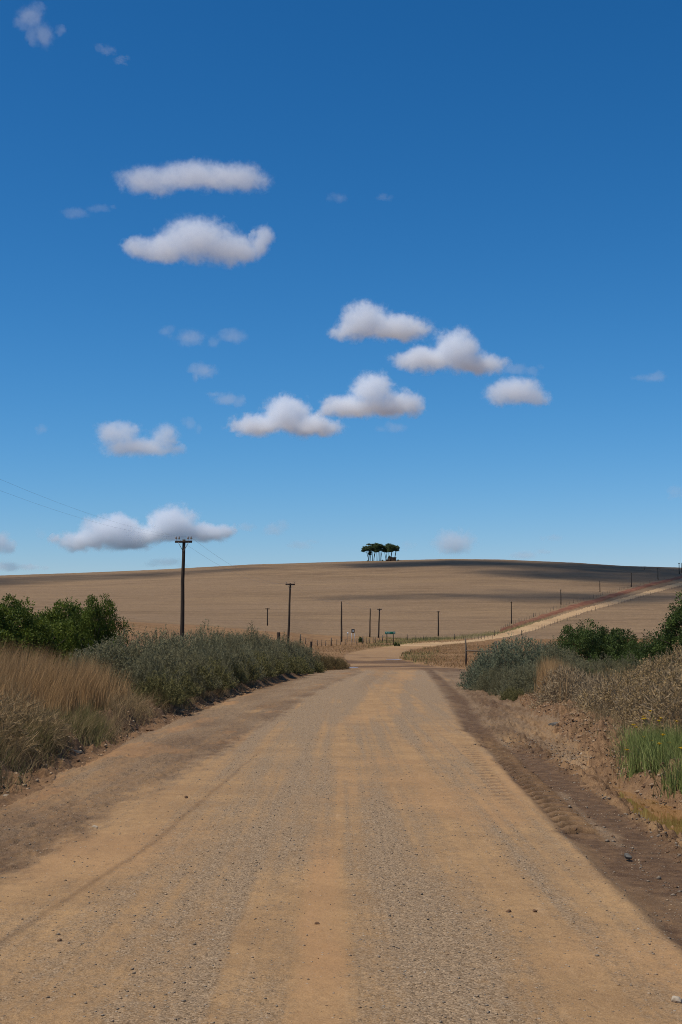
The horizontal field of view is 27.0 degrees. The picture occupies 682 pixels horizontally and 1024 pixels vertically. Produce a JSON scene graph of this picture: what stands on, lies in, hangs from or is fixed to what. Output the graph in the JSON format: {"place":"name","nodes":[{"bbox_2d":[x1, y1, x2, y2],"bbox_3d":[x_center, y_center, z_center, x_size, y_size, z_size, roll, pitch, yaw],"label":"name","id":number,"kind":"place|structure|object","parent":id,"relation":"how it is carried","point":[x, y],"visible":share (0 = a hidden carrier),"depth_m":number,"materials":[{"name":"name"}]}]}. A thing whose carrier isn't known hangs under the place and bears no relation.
{"place":"outdoors","nodes":[
{"label":"outdoors","id":0,"kind":"place"},
{"bbox_2d":[6,735,672,1006],"bbox_3d":[0.267,3.285,16.594,7.955,0.178,26.088,0,-5,0],"label":"dark grit","id":1,"kind":"object","parent":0,"point":[392,911],"visible":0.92,"depth_m":10.31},
{"bbox_2d":[0,646,681,1023],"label":"gravel road","id":2,"kind":"structure","parent":0,"point":[360,694],"depth_m":10.55,"materials":[{"name":"gravel"}]},
{"bbox_2d":[624,853,631,859],"bbox_3d":[2.344,2.809,11.600,0.056,0.053,0.080,1,-5,-7],"label":"rock","id":3,"kind":"object","parent":2,"relation":"on","point":[627,856],"visible":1,"depth_m":11.58,"materials":[{"name":"stone"}]},
{"bbox_2d":[671,996,681,1002],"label":"rock","id":4,"kind":"object","parent":2,"relation":"on","point":[676,999],"visible":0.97,"depth_m":6.80,"materials":[{"name":"stone"}]},
{"bbox_2d":[0,559,681,637],"bbox_3d":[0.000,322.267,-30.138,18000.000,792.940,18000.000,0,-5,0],"label":"hill","id":5,"kind":"structure","parent":0,"point":[469,597],"depth_m":687.37,"materials":[{"name":"soil"}]},
{"bbox_2d":[361,546,368,560],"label":"tree","id":6,"kind":"object","parent":5,"relation":"on","point":[365,548],"visible":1,"depth_m":1084.03,"materials":[{"name":"green plant"}]},
{"bbox_2d":[366,543,373,560],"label":"tree","id":7,"kind":"object","parent":5,"relation":"on","point":[370,550],"visible":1,"depth_m":1086.31,"materials":[{"name":"green plant"}]},
{"bbox_2d":[369,608,370,636],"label":"utility pole","id":8,"kind":"object","parent":5,"relation":"on","point":[370,624],"visible":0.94,"depth_m":383.75,"materials":[{"name":"brown wood"}]},
{"bbox_2d":[372,543,379,552],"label":"tree","id":9,"kind":"object","parent":5,"relation":"on","point":[376,548],"visible":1,"depth_m":1081.36,"materials":[{"name":"green plant"}]},
{"bbox_2d":[377,608,381,637],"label":"utility pole","id":10,"kind":"object","parent":5,"relation":"on","point":[379,609],"visible":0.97,"depth_m":378.80,"materials":[{"name":"brown wood"}]},
{"bbox_2d":[387,545,396,556],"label":"tree","id":11,"kind":"object","parent":5,"relation":"on","point":[391,548],"visible":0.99,"depth_m":1080.97,"materials":[{"name":"green plant"}]},
{"bbox_2d":[494,577,664,635],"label":"wire fence","id":12,"kind":"object","parent":5,"relation":"on","point":[550,608],"visible":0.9,"depth_m":522.98,"materials":[{"name":"brown wood"}]},
{"bbox_2d":[0,619,681,838],"bbox_3d":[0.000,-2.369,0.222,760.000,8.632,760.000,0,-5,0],"label":"ground","id":13,"kind":"structure","parent":0,"point":[598,782],"depth_m":24.36,"materials":[{"name":"soil"}]},
{"bbox_2d":[0,604,36,662],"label":"green bush","id":14,"kind":"object","parent":13,"relation":"on","point":[6,623],"visible":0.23,"depth_m":39.17,"materials":[{"name":"green plant"}]},
{"bbox_2d":[0,689,42,759],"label":"dry weed","id":15,"kind":"object","parent":13,"relation":"on","point":[8,722],"visible":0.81,"depth_m":19.79,"materials":[{"name":"brown plant"}]},
{"bbox_2d":[0,674,42,706],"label":"dry weed","id":16,"kind":"object","parent":13,"relation":"on","point":[17,689],"visible":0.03,"depth_m":24.85,"materials":[{"name":"brown plant"}]},
{"bbox_2d":[0,687,70,749],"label":"dry weed","id":17,"kind":"object","parent":13,"relation":"on","point":[34,715],"visible":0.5,"depth_m":21.28,"materials":[{"name":"brown plant"}]},
{"bbox_2d":[0,593,83,669],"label":"green bush","id":18,"kind":"object","parent":13,"relation":"on","point":[32,631],"visible":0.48,"depth_m":40.32,"materials":[{"name":"green plant"}]},
{"bbox_2d":[27,705,79,747],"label":"dry weed","id":19,"kind":"object","parent":13,"relation":"on","point":[64,728],"visible":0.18,"depth_m":22.25,"materials":[{"name":"brown plant"}]},
{"bbox_2d":[0,636,147,736],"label":"tall dry grass","id":20,"kind":"structure","parent":13,"relation":"on","point":[52,681],"depth_m":27.80,"materials":[{"name":"plant"}]},
{"bbox_2d":[4,683,143,731],"bbox_3d":[-8.469,3.313,24.486,8.389,0.879,24.263,0,-5,0],"label":"dry undergrass","id":21,"kind":"object","parent":13,"relation":"on","point":[114,697],"visible":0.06,"depth_m":30.34,"materials":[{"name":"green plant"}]},
{"bbox_2d":[35,597,116,650],"bbox_3d":[-8.655,3.992,43.496,4.374,2.838,3.683,-3,-6,28],"label":"green bush","id":22,"kind":"object","parent":13,"relation":"on","point":[60,614],"visible":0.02,"depth_m":43.27,"materials":[{"name":"green plant"}]},
{"bbox_2d":[44,593,130,664],"bbox_3d":[-7.522,3.847,41.762,2.836,2.996,2.628,4,-7,-36],"label":"green bush","id":23,"kind":"object","parent":13,"relation":"on","point":[80,631],"visible":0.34,"depth_m":41.54,"materials":[{"name":"green plant"}]},
{"bbox_2d":[60,640,141,690],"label":"thicket shrub","id":24,"kind":"object","parent":13,"relation":"on","point":[84,651],"visible":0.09,"depth_m":37.91,"materials":[{"name":"green plant"}]},
{"bbox_2d":[0,684,205,794],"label":"green tuft grass","id":25,"kind":"structure","parent":13,"relation":"on","point":[81,725],"depth_m":23.54,"materials":[{"name":"plant"}]},
{"bbox_2d":[68,619,190,695],"bbox_3d":[-5.766,3.946,37.704,3.388,2.213,3.494,-1,-5,6],"label":"thicket shrub","id":26,"kind":"object","parent":13,"relation":"on","point":[119,658],"visible":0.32,"depth_m":37.67,"materials":[{"name":"green plant"}]},
{"bbox_2d":[104,644,178,701],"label":"thicket shrub","id":27,"kind":"object","parent":13,"relation":"on","point":[138,668],"visible":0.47,"depth_m":36.49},
{"bbox_2d":[0,671,290,794],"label":"roadside grass","id":28,"kind":"structure","parent":13,"relation":"on","point":[133,702],"depth_m":26.57,"materials":[{"name":"plant"}]},
{"bbox_2d":[127,669,192,705],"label":"shrub","id":29,"kind":"object","parent":13,"relation":"on","point":[177,697],"visible":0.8,"depth_m":35.49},
{"bbox_2d":[120,624,214,690],"bbox_3d":[-5.592,4.529,43.773,3.482,2.214,3.725,-2,-6,19],"label":"thicket shrub","id":30,"kind":"object","parent":13,"relation":"on","point":[174,643],"visible":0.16,"depth_m":43.81,"materials":[{"name":"green plant"}]},
{"bbox_2d":[146,645,208,694],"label":"thicket shrub","id":31,"kind":"object","parent":13,"relation":"on","point":[190,667],"visible":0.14,"depth_m":41.57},
{"bbox_2d":[145,629,218,678],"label":"thicket shrub","id":32,"kind":"object","parent":13,"relation":"on","point":[195,638],"visible":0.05,"depth_m":48.45,"materials":[{"name":"green plant"}]},
{"bbox_2d":[175,537,191,641],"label":"utility pole","id":33,"kind":"object","parent":13,"relation":"on","point":[183,541],"visible":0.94,"depth_m":94.87,"materials":[{"name":"brown wood"}]},
{"bbox_2d":[163,660,204,697],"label":"shrub","id":34,"kind":"object","parent":13,"relation":"on","point":[190,691],"visible":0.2,"depth_m":39.13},
{"bbox_2d":[178,654,218,691],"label":"shrub","id":35,"kind":"object","parent":13,"relation":"on","point":[207,679],"visible":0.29,"depth_m":43.46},
{"bbox_2d":[176,645,222,688],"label":"thicket shrub","id":36,"kind":"object","parent":13,"relation":"on","point":[205,663],"visible":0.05,"depth_m":46.37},
{"bbox_2d":[178,619,245,682],"bbox_3d":[-5.296,5.148,52.687,3.031,2.648,3.126,-4,-7,39],"label":"thicket shrub","id":37,"kind":"object","parent":13,"relation":"on","point":[211,643],"visible":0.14,"depth_m":52.61,"materials":[{"name":"green plant"}]},
{"bbox_2d":[191,637,239,684],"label":"thicket shrub","id":38,"kind":"object","parent":13,"relation":"on","point":[215,657],"visible":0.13,"depth_m":50.56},
{"bbox_2d":[205,658,238,690],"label":"shrub","id":39,"kind":"object","parent":13,"relation":"on","point":[220,674],"visible":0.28,"depth_m":47.54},
{"bbox_2d":[197,627,258,678],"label":"thicket shrub","id":40,"kind":"object","parent":13,"relation":"on","point":[230,643],"visible":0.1,"depth_m":57.65,"materials":[{"name":"green plant"}]},
{"bbox_2d":[212,642,249,682],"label":"thicket shrub","id":41,"kind":"object","parent":13,"relation":"on","point":[235,653],"visible":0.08,"depth_m":54.95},
{"bbox_2d":[210,629,256,669],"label":"thicket shrub","id":42,"kind":"object","parent":13,"relation":"on","point":[238,639],"visible":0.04,"depth_m":62.32,"materials":[{"name":"green plant"}]},
{"bbox_2d":[220,653,248,683],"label":"shrub","id":43,"kind":"object","parent":13,"relation":"on","point":[238,674],"visible":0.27,"depth_m":52.54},
{"bbox_2d":[237,653,261,680],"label":"shrub","id":44,"kind":"object","parent":13,"relation":"on","point":[251,673],"visible":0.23,"depth_m":57.44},
{"bbox_2d":[231,621,270,663],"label":"thicket shrub","id":45,"kind":"object","parent":13,"relation":"on","point":[255,639],"visible":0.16,"depth_m":67.53,"materials":[{"name":"green plant"}]},
{"bbox_2d":[234,645,267,679],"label":"thicket shrub","id":46,"kind":"object","parent":13,"relation":"on","point":[253,659],"visible":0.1,"depth_m":60.05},
{"bbox_2d":[247,638,276,674],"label":"thicket shrub","id":47,"kind":"object","parent":13,"relation":"on","point":[259,652],"visible":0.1,"depth_m":65.78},
{"bbox_2d":[252,650,278,677],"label":"shrub","id":48,"kind":"object","parent":13,"relation":"on","point":[266,667],"visible":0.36,"depth_m":63.52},
{"bbox_2d":[247,631,287,668],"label":"thicket shrub","id":49,"kind":"object","parent":13,"relation":"on","point":[267,641],"visible":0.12,"depth_m":72.70,"materials":[{"name":"green plant"}]},
{"bbox_2d":[264,651,287,673],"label":"shrub","id":50,"kind":"object","parent":13,"relation":"on","point":[281,670],"visible":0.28,"depth_m":69.46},
{"bbox_2d":[262,644,290,673],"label":"thicket shrub","id":51,"kind":"object","parent":13,"relation":"on","point":[275,655],"visible":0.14,"depth_m":71.61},
{"bbox_2d":[262,634,298,667],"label":"thicket shrub","id":52,"kind":"object","parent":13,"relation":"on","point":[278,644],"visible":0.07,"depth_m":77.73,"materials":[{"name":"green plant"}]},
{"bbox_2d":[270,631,300,659],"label":"thicket shrub","id":53,"kind":"object","parent":13,"relation":"on","point":[285,643],"visible":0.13,"depth_m":83.47,"materials":[{"name":"green plant"}]},
{"bbox_2d":[285,582,294,643],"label":"utility pole","id":54,"kind":"object","parent":13,"relation":"on","point":[288,631],"visible":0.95,"depth_m":195.49,"materials":[{"name":"brown wood"}]},
{"bbox_2d":[279,650,305,673],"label":"shrub","id":55,"kind":"object","parent":13,"relation":"on","point":[293,664],"visible":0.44,"depth_m":75.81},
{"bbox_2d":[287,639,315,667],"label":"thicket shrub","id":56,"kind":"object","parent":13,"relation":"on","point":[296,645],"visible":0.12,"depth_m":89.40,"materials":[{"name":"green plant"}]},
{"bbox_2d":[290,647,314,668],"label":"thicket shrub","id":57,"kind":"object","parent":13,"relation":"on","point":[302,655],"visible":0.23,"depth_m":86.51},
{"bbox_2d":[294,657,316,674],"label":"shrub","id":58,"kind":"object","parent":13,"relation":"on","point":[304,664],"visible":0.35,"depth_m":82.24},
{"bbox_2d":[303,645,324,665],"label":"thicket shrub","id":59,"kind":"object","parent":13,"relation":"on","point":[312,654],"visible":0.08,"depth_m":94.51,"materials":[{"name":"green plant"}]},
{"bbox_2d":[308,660,326,672],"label":"shrub","id":60,"kind":"object","parent":13,"relation":"on","point":[318,668],"visible":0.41,"depth_m":90.25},
{"bbox_2d":[313,651,332,669],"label":"thicket shrub","id":61,"kind":"object","parent":13,"relation":"on","point":[324,660],"visible":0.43,"depth_m":99.27,"materials":[{"name":"green plant"}]},
{"bbox_2d":[322,654,345,669],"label":"thicket shrub","id":62,"kind":"object","parent":13,"relation":"on","point":[336,662],"visible":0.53,"depth_m":101.70,"materials":[{"name":"green plant"}]},
{"bbox_2d":[0,685,680,805],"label":"shoulder stones","id":63,"kind":"object","parent":13,"relation":"on","point":[572,719],"visible":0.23,"depth_m":26.42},
{"bbox_2d":[332,656,349,668],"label":"thicket shrub","id":64,"kind":"object","parent":13,"relation":"on","point":[345,664],"visible":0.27,"depth_m":103.71,"materials":[{"name":"green plant"}]},
{"bbox_2d":[340,600,341,641],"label":"utility pole","id":65,"kind":"object","parent":13,"relation":"on","point":[341,621],"visible":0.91,"depth_m":323.91,"materials":[{"name":"brown wood"}]},
{"bbox_2d":[300,634,382,645],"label":"wire fence","id":66,"kind":"object","parent":13,"relation":"on","point":[325,642],"visible":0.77,"depth_m":285.69,"materials":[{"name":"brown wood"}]},
{"bbox_2d":[128,623,650,669],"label":"junction grass","id":67,"kind":"structure","parent":13,"relation":"on","point":[436,655],"depth_m":230.54,"materials":[{"name":"plant"}]},
{"bbox_2d":[385,632,394,644],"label":"road sign","id":68,"kind":"object","parent":13,"relation":"on","point":[386,633],"visible":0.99,"depth_m":290.93,"materials":[{"name":"metal"}]},
{"bbox_2d":[333,616,574,663],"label":"green verge grass","id":69,"kind":"structure","parent":13,"relation":"on","point":[422,640],"depth_m":326.55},
{"bbox_2d":[456,649,501,687],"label":"silver shrub","id":70,"kind":"object","parent":13,"relation":"on","point":[469,673],"visible":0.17,"depth_m":57.42,"materials":[{"name":"green plant"}]},
{"bbox_2d":[465,638,496,664],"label":"gate","id":71,"kind":"structure","parent":13,"relation":"on","point":[466,650],"depth_m":121.26,"materials":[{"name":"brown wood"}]},
{"bbox_2d":[470,664,502,691],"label":"grey shrub","id":72,"kind":"object","parent":13,"relation":"on","point":[485,685],"visible":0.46,"depth_m":52.49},
{"bbox_2d":[460,630,548,691],"bbox_3d":[6.456,5.689,53.713,4.167,2.487,3.735,-2,-6,16],"label":"silver shrub","id":73,"kind":"object","parent":13,"relation":"on","point":[520,655],"visible":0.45,"depth_m":53.28,"materials":[{"name":"green plant"}]},
{"bbox_2d":[498,685,514,700],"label":"shrub","id":74,"kind":"object","parent":13,"relation":"on","point":[505,696],"visible":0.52,"depth_m":44.75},
{"bbox_2d":[486,662,527,695],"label":"grey shrub","id":75,"kind":"object","parent":13,"relation":"on","point":[493,685],"visible":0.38,"depth_m":49.04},
{"bbox_2d":[508,688,524,700],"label":"shrub","id":76,"kind":"object","parent":13,"relation":"on","point":[519,692],"visible":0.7,"depth_m":44.12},
{"bbox_2d":[495,660,540,696],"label":"grey shrub","id":77,"kind":"object","parent":13,"relation":"on","point":[518,681],"visible":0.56,"depth_m":45.99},
{"bbox_2d":[525,639,559,684],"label":"silver shrub","id":78,"kind":"object","parent":13,"relation":"on","point":[546,645],"visible":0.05,"depth_m":55.59,"materials":[{"name":"green plant"}]},
{"bbox_2d":[530,654,577,702],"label":"tall rusty grass","id":79,"kind":"structure","parent":13,"relation":"on","point":[544,668],"depth_m":40.12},
{"bbox_2d":[526,635,584,688],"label":"grey shrub","id":80,"kind":"object","parent":13,"relation":"on","point":[562,652],"visible":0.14,"depth_m":51.58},
{"bbox_2d":[527,664,603,710],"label":"dry shrub","id":81,"kind":"object","parent":13,"relation":"on","point":[549,691],"visible":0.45,"depth_m":36.00,"materials":[{"name":"plant"}]},
{"bbox_2d":[554,651,587,671],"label":"grey shrub","id":82,"kind":"object","parent":13,"relation":"on","point":[577,660],"visible":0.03,"depth_m":47.77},
{"bbox_2d":[473,697,681,938],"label":"mud clods","id":83,"kind":"object","parent":13,"relation":"on","point":[648,822],"visible":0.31,"depth_m":18.94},
{"bbox_2d":[551,618,619,669],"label":"green bush","id":84,"kind":"object","parent":13,"relation":"on","point":[584,637],"visible":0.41,"depth_m":59.14,"materials":[{"name":"green plant"}]},
{"bbox_2d":[562,656,613,681],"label":"grey shrub","id":85,"kind":"object","parent":13,"relation":"on","point":[587,668],"visible":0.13,"depth_m":43.47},
{"bbox_2d":[570,671,618,711],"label":"dry shrub","id":86,"kind":"object","parent":13,"relation":"on","point":[588,682],"visible":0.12,"depth_m":33.68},
{"bbox_2d":[512,655,680,737],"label":"dry grass between bushes","id":87,"kind":"object","parent":13,"relation":"on","point":[621,690],"visible":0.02,"depth_m":40.91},
{"bbox_2d":[525,689,677,772],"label":"bank grass","id":88,"kind":"structure","parent":13,"relation":"on","point":[603,715],"depth_m":24.63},
{"bbox_2d":[587,653,623,675],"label":"grey shrub","id":89,"kind":"object","parent":13,"relation":"on","point":[610,665],"visible":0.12,"depth_m":49.50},
{"bbox_2d":[582,625,640,670],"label":"green bush","id":90,"kind":"object","parent":13,"relation":"on","point":[622,640],"visible":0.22,"depth_m":60.33,"materials":[{"name":"green plant"}]},
{"bbox_2d":[570,668,662,725],"bbox_3d":[5.564,3.791,27.790,2.186,1.552,2.280,1,-5,-6],"label":"dry shrub","id":91,"kind":"object","parent":13,"relation":"on","point":[602,700],"visible":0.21,"depth_m":27.67,"materials":[{"name":"plant"}]},
{"bbox_2d":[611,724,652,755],"bbox_3d":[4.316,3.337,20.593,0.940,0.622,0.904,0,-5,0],"label":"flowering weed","id":92,"kind":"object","parent":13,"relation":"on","point":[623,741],"visible":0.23,"depth_m":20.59,"materials":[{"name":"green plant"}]},
{"bbox_2d":[608,652,656,683],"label":"grey shrub","id":93,"kind":"object","parent":13,"relation":"on","point":[625,664],"visible":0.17,"depth_m":47.63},
{"bbox_2d":[616,635,654,665],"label":"green bush","id":94,"kind":"object","parent":13,"relation":"on","point":[632,650],"visible":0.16,"depth_m":55.64,"materials":[{"name":"green plant"}]},
{"bbox_2d":[611,737,660,780],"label":"flowering weed","id":95,"kind":"object","parent":13,"relation":"on","point":[631,770],"visible":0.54,"depth_m":18.32,"materials":[{"name":"green plant"}]},
{"bbox_2d":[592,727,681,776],"bbox_3d":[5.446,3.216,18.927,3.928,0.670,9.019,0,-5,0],"label":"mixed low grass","id":96,"kind":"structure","parent":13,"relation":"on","point":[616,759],"depth_m":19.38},
{"bbox_2d":[606,658,681,729],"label":"dry shrub","id":97,"kind":"object","parent":13,"relation":"on","point":[642,688],"visible":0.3,"depth_m":25.76,"materials":[{"name":"plant"}]},
{"bbox_2d":[611,651,681,708],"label":"dry shrub","id":98,"kind":"object","parent":13,"relation":"on","point":[644,666],"visible":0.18,"depth_m":32.74,"materials":[{"name":"plant"}]},
{"bbox_2d":[613,787,681,834],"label":"grass patch","id":99,"kind":"object","parent":13,"relation":"on","point":[656,811],"visible":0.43,"depth_m":15.57,"materials":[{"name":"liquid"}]},
{"bbox_2d":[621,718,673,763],"bbox_3d":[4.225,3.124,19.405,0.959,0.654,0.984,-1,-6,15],"label":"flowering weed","id":100,"kind":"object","parent":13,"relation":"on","point":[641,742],"visible":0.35,"depth_m":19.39,"materials":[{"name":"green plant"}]},
{"bbox_2d":[627,663,681,736],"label":"dry shrub","id":101,"kind":"object","parent":13,"relation":"on","point":[675,693],"visible":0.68,"depth_m":23.70,"materials":[{"name":"plant"}]},
{"bbox_2d":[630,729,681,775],"bbox_3d":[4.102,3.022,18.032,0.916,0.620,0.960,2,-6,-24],"label":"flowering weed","id":102,"kind":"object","parent":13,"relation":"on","point":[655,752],"visible":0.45,"depth_m":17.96,"materials":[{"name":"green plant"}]},
{"bbox_2d":[631,590,681,670],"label":"green bush","id":103,"kind":"object","parent":13,"relation":"on","point":[663,641],"visible":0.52,"depth_m":48.37,"materials":[{"name":"green plant"}]},
{"bbox_2d":[638,744,681,797],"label":"flowering weed","id":104,"kind":"object","parent":13,"relation":"on","point":[669,776],"visible":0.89,"depth_m":16.27,"materials":[{"name":"green plant"}]},
{"bbox_2d":[642,710,681,737],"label":"flowering weed","id":105,"kind":"object","parent":13,"relation":"on","point":[664,724],"visible":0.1,"depth_m":21.65,"materials":[{"name":"green plant"}]},
{"bbox_2d":[649,640,681,680],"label":"dry shrub","id":106,"kind":"object","parent":13,"relation":"on","point":[675,656],"visible":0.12,"depth_m":32.70,"materials":[{"name":"plant"}]},
{"bbox_2d":[654,720,681,748],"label":"flowering weed","id":107,"kind":"object","parent":13,"relation":"on","point":[669,734],"visible":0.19,"depth_m":19.98,"materials":[{"name":"green plant"}]},
{"bbox_2d":[674,633,681,659],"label":"green bush","id":108,"kind":"object","parent":13,"relation":"on","point":[679,642],"visible":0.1,"depth_m":46.54,"materials":[{"name":"green plant"}]},
{"bbox_2d":[0,0,681,574],"label":"sky","id":109,"kind":"structure","parent":0,"point":[281,281],"materials":[{"name":"blue"}]},
{"bbox_2d":[393,582,681,645],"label":"hill road","id":110,"kind":"structure","parent":0,"point":[533,626],"depth_m":485.62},
{"bbox_2d":[606,718,681,776],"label":"fresh green grass","id":111,"kind":"structure","parent":0,"point":[672,745],"depth_m":19.76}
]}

